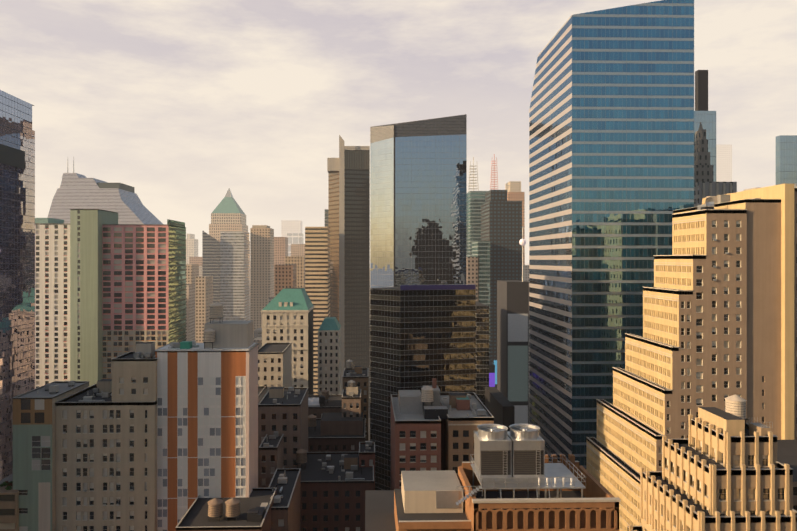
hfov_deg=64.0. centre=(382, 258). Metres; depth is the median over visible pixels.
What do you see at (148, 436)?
buildings
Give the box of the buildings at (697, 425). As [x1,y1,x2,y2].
[365,183,796,530]
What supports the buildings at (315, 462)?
on the ground
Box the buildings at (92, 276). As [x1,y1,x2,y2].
[0,0,693,489]
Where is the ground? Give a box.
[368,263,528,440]
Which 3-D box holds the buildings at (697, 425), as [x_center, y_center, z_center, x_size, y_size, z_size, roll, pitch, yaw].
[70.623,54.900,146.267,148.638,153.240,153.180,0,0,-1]
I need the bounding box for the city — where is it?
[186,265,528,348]
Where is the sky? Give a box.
[0,0,796,262]
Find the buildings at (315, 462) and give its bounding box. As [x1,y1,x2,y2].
[175,70,796,530]
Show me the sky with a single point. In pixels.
(181, 103)
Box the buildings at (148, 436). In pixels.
[0,302,257,530]

